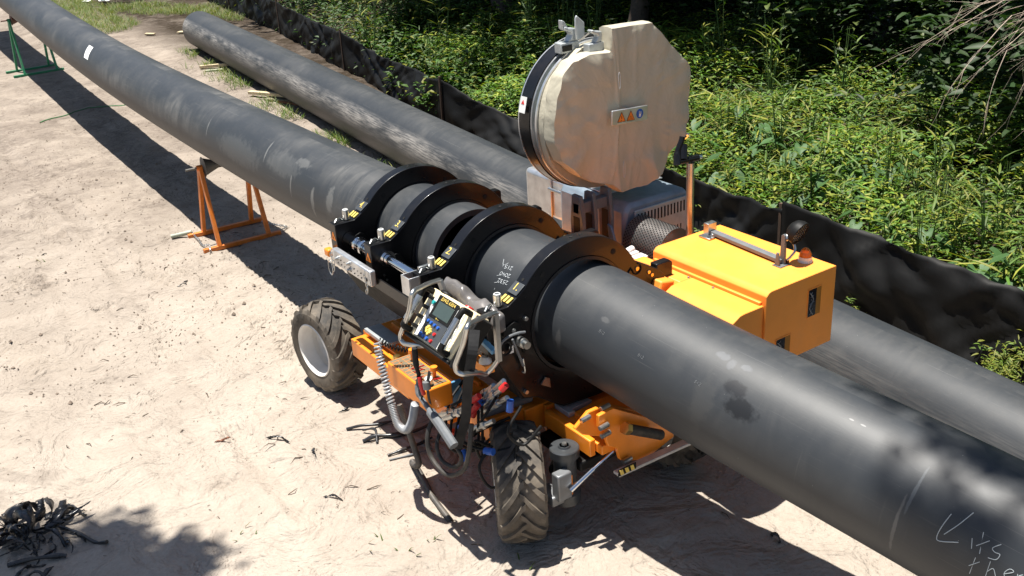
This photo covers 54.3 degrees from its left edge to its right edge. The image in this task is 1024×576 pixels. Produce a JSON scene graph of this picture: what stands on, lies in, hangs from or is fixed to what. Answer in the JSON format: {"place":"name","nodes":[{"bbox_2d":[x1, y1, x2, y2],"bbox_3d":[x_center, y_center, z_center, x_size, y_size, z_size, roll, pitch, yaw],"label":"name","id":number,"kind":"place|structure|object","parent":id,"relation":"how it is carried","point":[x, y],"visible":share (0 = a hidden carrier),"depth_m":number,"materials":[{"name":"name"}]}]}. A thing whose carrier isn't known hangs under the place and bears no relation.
{"place":"outdoors","nodes":[
{"label":"outdoors","id":0,"kind":"place"},
{"bbox_2d":[51,0,248,33],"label":"grass","id":1,"kind":"structure","parent":0,"point":[110,10],"depth_m":23.53,"materials":[{"name":"green plant"}]},
{"bbox_2d":[171,44,395,167],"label":"grass","id":2,"kind":"structure","parent":0,"point":[285,110],"depth_m":14.79,"materials":[{"name":"green plant"}]},
{"bbox_2d":[0,0,1023,575],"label":"ground","id":3,"kind":"structure","parent":0,"point":[138,484],"depth_m":6.94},
{"bbox_2d":[4,521,24,537],"bbox_3d":[-2.831,1.371,5.670,0.088,0.107,0.301,-18,28,-30],"label":"plastic shaving","id":4,"kind":"object","parent":3,"relation":"on","point":[15,527],"visible":0.77,"depth_m":5.61,"materials":[{"name":"black plastic"}]},
{"bbox_2d":[4,502,29,525],"bbox_3d":[-2.844,1.310,5.751,0.162,0.114,0.107,-18,28,-30],"label":"plastic shaving","id":5,"kind":"object","parent":4,"relation":"on","point":[12,510],"visible":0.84,"depth_m":5.71,"materials":[{"name":"black plastic"}]},
{"bbox_2d":[12,509,35,538],"bbox_3d":[-2.751,1.320,5.647,0.105,0.125,0.207,-18,28,-30],"label":"plastic shaving","id":6,"kind":"object","parent":3,"relation":"on","point":[28,516],"visible":0.98,"depth_m":5.63,"materials":[{"name":"black plastic"}]},
{"bbox_2d":[22,503,33,534],"bbox_3d":[-2.760,1.323,5.696,0.036,0.083,0.225,-5,24,-4],"label":"plastic shaving","id":7,"kind":"object","parent":3,"relation":"on","point":[31,510],"visible":0.61,"depth_m":5.73,"materials":[{"name":"black plastic"}]},
{"bbox_2d":[35,498,45,522],"bbox_3d":[-2.724,1.300,5.730,0.058,0.100,0.189,5,25,19],"label":"plastic shaving","id":8,"kind":"object","parent":7,"relation":"on","point":[40,512],"visible":0.81,"depth_m":5.74,"materials":[{"name":"black plastic"}]},
{"bbox_2d":[1,15,63,77],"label":"sawhorse","id":9,"kind":"object","parent":3,"relation":"on","point":[11,20],"visible":0.62,"depth_m":18.72,"materials":[{"name":"green metal"}]},
{"bbox_2d":[7,553,66,567],"bbox_3d":[-2.598,1.485,5.465,0.309,0.040,0.033,-8,24,-9],"label":"plastic strip","id":10,"kind":"object","parent":3,"relation":"on","point":[30,559],"visible":1,"depth_m":5.46,"materials":[{"name":"black plastic"}]},
{"bbox_2d":[58,524,108,543],"bbox_3d":[-2.425,1.399,5.645,0.388,0.048,0.029,9,27,26],"label":"plastic strip","id":11,"kind":"object","parent":3,"relation":"on","point":[82,534],"visible":0.99,"depth_m":5.63,"materials":[{"name":"black plastic"}]},
{"bbox_2d":[185,157,280,253],"bbox_3d":[-2.811,-0.913,9.861,0.780,0.862,0.570,-17,27,-28],"label":"sawhorse","id":12,"kind":"object","parent":3,"relation":"on","point":[205,168],"visible":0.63,"depth_m":9.86,"materials":[{"name":"orange metal"}]},
{"bbox_2d":[344,0,388,49],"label":"cane plant","id":13,"kind":"object","parent":3,"relation":"on","point":[367,18],"visible":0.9,"depth_m":16.14,"materials":[{"name":"green plant"}]},
{"bbox_2d":[4,66,747,575],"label":"dry litter","id":14,"kind":"object","parent":3,"relation":"on","point":[264,376],"visible":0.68,"depth_m":7.05,"materials":[{"name":"brown plant"}]},
{"bbox_2d":[351,15,418,59],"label":"leafy bush","id":15,"kind":"object","parent":3,"relation":"on","point":[385,35],"visible":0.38,"depth_m":16.63,"materials":[{"name":"green plant"}]},
{"bbox_2d":[362,424,427,442],"bbox_3d":[-0.724,0.938,6.458,0.487,0.071,0.072,-9,25,-13],"label":"plastic strip","id":16,"kind":"object","parent":3,"relation":"on","point":[389,435],"visible":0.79,"depth_m":6.42,"materials":[{"name":"black plastic"}]},
{"bbox_2d":[373,0,432,35],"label":"leafy bush","id":17,"kind":"object","parent":3,"relation":"on","point":[400,10],"visible":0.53,"depth_m":17.57,"materials":[{"name":"green plant"}]},
{"bbox_2d":[373,27,442,66],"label":"leafy bush","id":18,"kind":"object","parent":3,"relation":"on","point":[408,49],"visible":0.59,"depth_m":15.63,"materials":[{"name":"green plant"}]},
{"bbox_2d":[236,0,589,73],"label":"weeds","id":19,"kind":"object","parent":3,"relation":"on","point":[339,9],"visible":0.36,"depth_m":18.31,"materials":[{"name":"green plant"}]},
{"bbox_2d":[382,51,443,98],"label":"leafy bush","id":20,"kind":"object","parent":3,"relation":"on","point":[416,66],"visible":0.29,"depth_m":14.52,"materials":[{"name":"green plant"}]},
{"bbox_2d":[388,0,441,36],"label":"leafy bush","id":21,"kind":"object","parent":3,"relation":"on","point":[410,16],"visible":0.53,"depth_m":17.52,"materials":[{"name":"green plant"}]},
{"bbox_2d":[0,102,835,575],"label":"dirt crumbs","id":22,"kind":"object","parent":3,"relation":"on","point":[160,266],"visible":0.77,"depth_m":9.29,"materials":[{"name":"beige soil"}]},
{"bbox_2d":[402,57,493,113],"bbox_3d":[-0.788,-2.720,13.571,1.206,0.795,1.081,-21,30,-35],"label":"leafy bush","id":23,"kind":"object","parent":3,"relation":"on","point":[446,76],"visible":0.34,"depth_m":13.51,"materials":[{"name":"green plant"}]},
{"bbox_2d":[411,0,484,35],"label":"leafy bush","id":24,"kind":"object","parent":3,"relation":"on","point":[445,6],"visible":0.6,"depth_m":17.47,"materials":[{"name":"green plant"}]},
{"bbox_2d":[418,47,486,90],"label":"leafy bush","id":25,"kind":"object","parent":3,"relation":"on","point":[451,66],"visible":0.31,"depth_m":14.21,"materials":[{"name":"green plant"}]},
{"bbox_2d":[464,24,500,46],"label":"leafy bush","id":26,"kind":"object","parent":3,"relation":"on","point":[488,38],"visible":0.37,"depth_m":16.19,"materials":[{"name":"green plant"}]},
{"bbox_2d":[466,35,515,83],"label":"leafy bush","id":27,"kind":"object","parent":3,"relation":"on","point":[477,56],"visible":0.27,"depth_m":14.62,"materials":[{"name":"green plant"}]},
{"bbox_2d":[470,0,530,37],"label":"leafy bush","id":28,"kind":"object","parent":3,"relation":"on","point":[482,13],"visible":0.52,"depth_m":16.47,"materials":[{"name":"green plant"}]},
{"bbox_2d":[485,71,527,102],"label":"leafy bush","id":29,"kind":"object","parent":3,"relation":"on","point":[503,86],"visible":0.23,"depth_m":13.47,"materials":[{"name":"green plant"}]},
{"bbox_2d":[496,84,521,117],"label":"leafy bush","id":30,"kind":"object","parent":3,"relation":"on","point":[507,109],"visible":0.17,"depth_m":12.83,"materials":[{"name":"green plant"}]},
{"bbox_2d":[481,29,549,75],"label":"leafy bush","id":31,"kind":"object","parent":3,"relation":"on","point":[516,42],"visible":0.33,"depth_m":14.50,"materials":[{"name":"green plant"}]},
{"bbox_2d":[479,36,552,80],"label":"leafy bush","id":32,"kind":"object","parent":3,"relation":"on","point":[507,70],"visible":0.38,"depth_m":14.06,"materials":[{"name":"green plant"}]},
{"bbox_2d":[512,0,534,37],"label":"cane plant","id":33,"kind":"object","parent":3,"relation":"on","point":[525,13],"visible":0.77,"depth_m":15.10,"materials":[{"name":"green plant"}]},
{"bbox_2d":[510,15,567,53],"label":"leafy bush","id":34,"kind":"object","parent":3,"relation":"on","point":[528,35],"visible":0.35,"depth_m":15.19,"materials":[{"name":"green plant"}]},
{"bbox_2d":[291,132,835,543],"bbox_3d":[0.148,-0.018,6.285,2.524,1.812,3.087,-18,28,-30],"label":"pipe fusion machine","id":35,"kind":"object","parent":3,"relation":"on","point":[782,296],"visible":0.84,"depth_m":5.50,"materials":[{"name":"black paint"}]},
{"bbox_2d":[0,0,486,269],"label":"plastic pipe","id":36,"kind":"object","parent":35,"relation":"on","point":[320,180],"visible":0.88,"depth_m":8.43,"materials":[{"name":"black plastic"}]},
{"bbox_2d":[398,278,501,376],"bbox_3d":[-0.277,0.221,4.960,0.334,0.437,0.710,-18,28,-30],"label":"control panel","id":37,"kind":"object","parent":35,"relation":"attached to","point":[443,324],"visible":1,"depth_m":4.94,"materials":[{"name":"white plastic"}]},
{"bbox_2d":[444,277,505,332],"bbox_3d":[-0.200,0.091,5.135,0.121,0.184,0.498,-18,28,-30],"label":"dust cover","id":38,"kind":"object","parent":37,"relation":"attached to","point":[461,292],"visible":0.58,"depth_m":5.12,"materials":[{"name":"grey plastic"}]},
{"bbox_2d":[518,16,690,191],"bbox_3d":[0.622,-1.177,6.342,1.151,1.134,0.443,-18,28,-30],"label":"heater plate","id":39,"kind":"object","parent":35,"relation":"on","point":[607,105],"visible":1,"depth_m":6.17,"materials":[{"name":"beige metal"}]},
{"bbox_2d":[467,227,1023,575],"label":"plastic pipe","id":40,"kind":"object","parent":35,"relation":"attached to","point":[914,491],"visible":0.94,"depth_m":4.29,"materials":[{"name":"black plastic"}]},
{"bbox_2d":[183,11,1023,459],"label":"plastic pipe","id":41,"kind":"object","parent":3,"relation":"on","point":[929,379],"visible":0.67,"depth_m":9.40,"materials":[{"name":"black plastic"}]},
{"bbox_2d":[207,0,1023,384],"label":"silt fence","id":42,"kind":"object","parent":3,"relation":"on","point":[957,310],"visible":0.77,"depth_m":7.67,"materials":[{"name":"black fabric"}]},
{"bbox_2d":[565,0,666,28],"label":"leafy bush","id":43,"kind":"object","parent":3,"relation":"on","point":[603,3],"visible":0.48,"depth_m":15.77,"materials":[{"name":"green plant"}]},
{"bbox_2d":[627,0,649,21],"bbox_3d":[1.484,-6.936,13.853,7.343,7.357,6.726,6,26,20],"label":"post","id":44,"kind":"object","parent":3,"relation":"on","point":[638,11],"visible":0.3,"depth_m":15.14,"materials":[{"name":"black metal"}]},
{"bbox_2d":[665,135,727,177],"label":"leafy bush","id":45,"kind":"object","parent":3,"relation":"on","point":[701,162],"visible":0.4,"depth_m":10.24,"materials":[{"name":"green plant"}]},
{"bbox_2d":[376,0,1023,288],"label":"weeds","id":46,"kind":"object","parent":3,"relation":"on","point":[969,223],"visible":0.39,"depth_m":10.60,"materials":[{"name":"green plant"}]},
{"bbox_2d":[688,88,734,133],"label":"leafy bush","id":47,"kind":"object","parent":3,"relation":"on","point":[717,111],"visible":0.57,"depth_m":11.45,"materials":[{"name":"green plant"}]},
{"bbox_2d":[694,22,729,86],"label":"cane plant","id":48,"kind":"object","parent":3,"relation":"on","point":[703,43],"visible":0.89,"depth_m":12.64,"materials":[{"name":"green plant"}]},
{"bbox_2d":[694,163,746,189],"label":"taro plant","id":49,"kind":"object","parent":3,"relation":"on","point":[739,176],"visible":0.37,"depth_m":9.64,"materials":[{"name":"green plant"}]},
{"bbox_2d":[419,0,1023,177],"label":"weeds","id":50,"kind":"object","parent":3,"relation":"on","point":[815,89],"visible":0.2,"depth_m":12.39,"materials":[{"name":"green plant"}]},
{"bbox_2d":[708,0,736,55],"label":"cane plant","id":51,"kind":"object","parent":3,"relation":"on","point":[723,4],"visible":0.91,"depth_m":13.42,"materials":[{"name":"green plant"}]},
{"bbox_2d":[704,74,748,155],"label":"cane plant","id":52,"kind":"object","parent":3,"relation":"on","point":[728,99],"visible":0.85,"depth_m":10.48,"materials":[{"name":"green plant"}]},
{"bbox_2d":[704,152,755,186],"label":"taro plant","id":53,"kind":"object","parent":3,"relation":"on","point":[711,178],"visible":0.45,"depth_m":9.80,"materials":[{"name":"green plant"}]},
{"bbox_2d":[727,82,763,132],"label":"cane plant","id":54,"kind":"object","parent":3,"relation":"on","point":[742,97],"visible":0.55,"depth_m":11.06,"materials":[{"name":"green plant"}]},
{"bbox_2d":[724,88,770,163],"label":"cane plant","id":55,"kind":"object","parent":3,"relation":"on","point":[739,106],"visible":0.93,"depth_m":10.32,"materials":[{"name":"green plant"}]},
{"bbox_2d":[730,106,765,138],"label":"taro plant","id":56,"kind":"object","parent":3,"relation":"on","point":[760,127],"visible":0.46,"depth_m":10.75,"materials":[{"name":"green plant"}]},
{"bbox_2d":[715,92,800,137],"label":"leafy bush","id":57,"kind":"object","parent":3,"relation":"on","point":[753,118],"visible":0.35,"depth_m":11.04,"materials":[{"name":"green plant"}]},
{"bbox_2d":[743,154,781,202],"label":"cane plant","id":58,"kind":"object","parent":3,"relation":"on","point":[755,176],"visible":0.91,"depth_m":9.31,"materials":[{"name":"green plant"}]},
{"bbox_2d":[746,27,792,94],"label":"cane plant","id":59,"kind":"object","parent":3,"relation":"on","point":[769,53],"visible":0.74,"depth_m":11.99,"materials":[{"name":"green plant"}]},
{"bbox_2d":[756,2,790,92],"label":"cane plant","id":60,"kind":"object","parent":3,"relation":"on","point":[778,50],"visible":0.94,"depth_m":11.76,"materials":[{"name":"green plant"}]},
{"bbox_2d":[763,77,799,164],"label":"cane plant","id":61,"kind":"object","parent":3,"relation":"on","point":[775,129],"visible":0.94,"depth_m":10.11,"materials":[{"name":"green plant"}]},
{"bbox_2d":[766,69,799,147],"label":"cane plant","id":62,"kind":"object","parent":3,"relation":"on","point":[789,105],"visible":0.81,"depth_m":10.63,"materials":[{"name":"green plant"}]},
{"bbox_2d":[759,136,812,176],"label":"taro plant","id":63,"kind":"object","parent":3,"relation":"on","point":[767,140],"visible":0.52,"depth_m":9.98,"materials":[{"name":"green plant"}]},
{"bbox_2d":[772,148,802,191],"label":"cane plant","id":64,"kind":"object","parent":3,"relation":"on","point":[785,151],"visible":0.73,"depth_m":9.61,"materials":[{"name":"green plant"}]},
{"bbox_2d":[776,134,818,164],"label":"taro plant","id":65,"kind":"object","parent":3,"relation":"on","point":[802,150],"visible":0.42,"depth_m":9.88,"materials":[{"name":"green plant"}]},
{"bbox_2d":[777,151,820,208],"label":"cane plant","id":66,"kind":"object","parent":3,"relation":"on","point":[794,176],"visible":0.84,"depth_m":8.94,"materials":[{"name":"green plant"}]},
{"bbox_2d":[792,90,830,135],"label":"cane plant","id":67,"kind":"object","parent":3,"relation":"on","point":[814,120],"visible":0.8,"depth_m":10.41,"materials":[{"name":"green plant"}]},
{"bbox_2d":[723,0,915,75],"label":"leafy bush","id":68,"kind":"object","parent":3,"relation":"on","point":[797,21],"visible":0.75,"depth_m":12.36,"materials":[{"name":"green plant"}]},
{"bbox_2d":[785,127,853,209],"bbox_3d":[2.779,-1.034,9.109,0.543,0.801,0.379,-9,24,-11],"label":"cane plant","id":69,"kind":"object","parent":3,"relation":"on","point":[813,162],"visible":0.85,"depth_m":9.12,"materials":[{"name":"green plant"}]},
{"bbox_2d":[767,0,881,53],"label":"leafy bush","id":70,"kind":"object","parent":3,"relation":"on","point":[851,21],"visible":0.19,"depth_m":13.02,"materials":[{"name":"green plant"}]},
{"bbox_2d":[802,168,864,207],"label":"taro plant","id":71,"kind":"object","parent":3,"relation":"on","point":[819,182],"visible":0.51,"depth_m":9.07,"materials":[{"name":"green plant"}]},
{"bbox_2d":[823,166,857,224],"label":"cane plant","id":72,"kind":"object","parent":3,"relation":"on","point":[841,194],"visible":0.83,"depth_m":8.60,"materials":[{"name":"green plant"}]},
{"bbox_2d":[822,15,864,115],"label":"cane plant","id":73,"kind":"object","parent":3,"relation":"on","point":[838,66],"visible":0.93,"depth_m":11.11,"materials":[{"name":"green plant"}]},
{"bbox_2d":[826,97,881,157],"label":"cane plant","id":74,"kind":"object","parent":3,"relation":"on","point":[863,113],"visible":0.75,"depth_m":9.86,"materials":[{"name":"green plant"}]},
{"bbox_2d":[833,209,892,233],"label":"taro plant","id":75,"kind":"object","parent":3,"relation":"on","point":[852,224],"visible":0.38,"depth_m":8.25,"materials":[{"name":"green plant"}]},
{"bbox_2d":[754,0,991,70],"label":"leafy bush","id":76,"kind":"object","parent":3,"relation":"on","point":[814,12],"visible":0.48,"depth_m":12.09,"materials":[{"name":"green plant"}]},
{"bbox_2d":[840,158,907,195],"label":"taro plant","id":77,"kind":"object","parent":3,"relation":"on","point":[877,175],"visible":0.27,"depth_m":9.07,"materials":[{"name":"green plant"}]},
{"bbox_2d":[848,149,922,174],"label":"taro plant","id":78,"kind":"object","parent":3,"relation":"on","point":[875,164],"visible":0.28,"depth_m":9.32,"materials":[{"name":"green plant"}]},
{"bbox_2d":[865,119,906,168],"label":"cane plant","id":79,"kind":"object","parent":3,"relation":"on","point":[896,143],"visible":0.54,"depth_m":9.44,"materials":[{"name":"green plant"}]},
{"bbox_2d":[867,203,918,251],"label":"cane plant","id":80,"kind":"object","parent":3,"relation":"on","point":[900,223],"visible":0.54,"depth_m":7.94,"materials":[{"name":"green plant"}]},
{"bbox_2d":[863,107,925,214],"bbox_3d":[3.242,-1.016,8.601,0.546,1.093,0.413,18,32,40],"label":"cane plant","id":81,"kind":"object","parent":3,"relation":"on","point":[888,161],"visible":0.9,"depth_m":8.57,"materials":[{"name":"green plant"}]},
{"bbox_2d":[889,143,922,210],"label":"cane plant","id":82,"kind":"object","parent":3,"relation":"on","point":[905,171],"visible":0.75,"depth_m":8.80,"materials":[{"name":"green plant"}]},
{"bbox_2d":[897,178,931,237],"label":"cane plant","id":83,"kind":"object","parent":3,"relation":"on","point":[921,196],"visible":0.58,"depth_m":8.41,"materials":[{"name":"green plant"}]},
{"bbox_2d":[903,128,927,194],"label":"cane plant","id":84,"kind":"object","parent":3,"relation":"on","point":[912,169],"visible":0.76,"depth_m":8.97,"materials":[{"name":"green plant"}]},
{"bbox_2d":[889,227,957,256],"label":"taro plant","id":85,"kind":"object","parent":3,"relation":"on","point":[929,232],"visible":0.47,"depth_m":7.98,"materials":[{"name":"green plant"}]},
{"bbox_2d":[899,172,957,255],"bbox_3d":[3.105,-0.386,7.633,0.392,1.036,0.517,-16,27,-26],"label":"cane plant","id":86,"kind":"object","parent":3,"relation":"on","point":[919,236],"visible":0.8,"depth_m":7.60,"materials":[{"name":"green plant"}]},
{"bbox_2d":[914,149,968,257],"bbox_3d":[3.516,-0.675,8.123,0.362,0.956,0.477,-24,31,-39],"label":"cane plant","id":87,"kind":"object","parent":3,"relation":"on","point":[937,203],"visible":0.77,"depth_m":8.09,"materials":[{"name":"green plant"}]},
{"bbox_2d":[919,98,971,215],"bbox_3d":[3.750,-1.085,8.565,0.434,1.148,0.573,-5,24,-4],"label":"cane plant","id":88,"kind":"object","parent":3,"relation":"on","point":[949,160],"visible":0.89,"depth_m":8.56,"materials":[{"name":"green plant"}]},
{"bbox_2d":[871,0,1023,168],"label":"leafy bush","id":89,"kind":"object","parent":3,"relation":"on","point":[1007,100],"visible":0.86,"depth_m":9.51,"materials":[{"name":"green plant"}]},
{"bbox_2d":[874,0,1023,148],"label":"dead branch","id":90,"kind":"object","parent":89,"relation":"hanging from","point":[1000,2],"visible":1,"depth_m":8.15,"materials":[{"name":"brown plant"}]},
{"bbox_2d":[888,0,1007,97],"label":"leafy bush","id":91,"kind":"object","parent":3,"relation":"on","point":[957,37],"visible":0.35,"depth_m":11.27,"materials":[{"name":"green plant"}]},
{"bbox_2d":[917,160,978,206],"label":"leafy bush","id":92,"kind":"object","parent":3,"relation":"on","point":[957,188],"visible":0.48,"depth_m":9.04,"materials":[{"name":"green plant"}]},
{"bbox_2d":[879,0,1023,66],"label":"leafy bush","id":93,"kind":"object","parent":3,"relation":"on","point":[911,3],"visible":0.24,"depth_m":11.91,"materials":[{"name":"green plant"}]},
{"bbox_2d":[942,185,977,230],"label":"cane plant","id":94,"kind":"object","parent":3,"relation":"on","point":[960,204],"visible":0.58,"depth_m":8.41,"materials":[{"name":"green plant"}]},
{"bbox_2d":[935,178,992,262],"bbox_3d":[3.483,-0.461,7.896,0.388,0.804,0.379,-17,27,-27],"label":"cane plant","id":95,"kind":"object","parent":3,"relation":"on","point":[963,220],"visible":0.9,"depth_m":7.87,"materials":[{"name":"green plant"}]},
{"bbox_2d":[963,92,998,156],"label":"cane plant","id":96,"kind":"object","parent":3,"relation":"on","point":[989,108],"visible":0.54,"depth_m":9.69,"materials":[{"name":"green plant"}]},
{"bbox_2d":[954,246,1009,278],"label":"taro plant","id":97,"kind":"object","parent":3,"relation":"on","point":[994,250],"visible":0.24,"depth_m":7.33,"materials":[{"name":"green plant"}]},
{"bbox_2d":[962,163,1016,262],"bbox_3d":[3.746,-0.534,7.854,0.516,0.882,0.531,-24,31,-39],"label":"cane plant","id":98,"kind":"object","parent":3,"relation":"on","point":[983,197],"visible":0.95,"depth_m":7.82,"materials":[{"name":"green plant"}]},
{"bbox_2d":[955,0,1023,105],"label":"leafy bush","id":99,"kind":"object","parent":3,"relation":"on","point":[996,35],"visible":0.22,"depth_m":10.74,"materials":[{"name":"green plant"}]},
{"bbox_2d":[971,329,1023,381],"bbox_3d":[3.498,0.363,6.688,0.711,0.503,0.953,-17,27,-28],"label":"leafy bush","id":100,"kind":"object","parent":3,"relation":"on","point":[990,348],"visible":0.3,"depth_m":6.63,"materials":[{"name":"green plant"}]},
{"bbox_2d":[982,148,1014,195],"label":"cane plant","id":101,"kind":"object","parent":3,"relation":"on","point":[999,159],"visible":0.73,"depth_m":8.99,"materials":[{"name":"green plant"}]},
{"bbox_2d":[976,226,1023,281],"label":"cane plant","id":102,"kind":"object","parent":3,"relation":"on","point":[1006,244],"visible":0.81,"depth_m":7.37,"materials":[{"name":"green plant"}]},
{"bbox_2d":[979,150,1023,251],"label":"cane plant","id":103,"kind":"object","parent":3,"relation":"on","point":[1005,189],"visible":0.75,"depth_m":7.99,"materials":[{"name":"green plant"}]},
{"bbox_2d":[985,253,1023,286],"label":"taro plant","id":104,"kind":"object","parent":3,"relation":"on","point":[998,257],"visible":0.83,"depth_m":7.21,"materials":[{"name":"green plant"}]},
{"bbox_2d":[989,265,1023,285],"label":"taro plant","id":105,"kind":"object","parent":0,"point":[996,280],"visible":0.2,"depth_m":7.30,"materials":[{"name":"green plant"}]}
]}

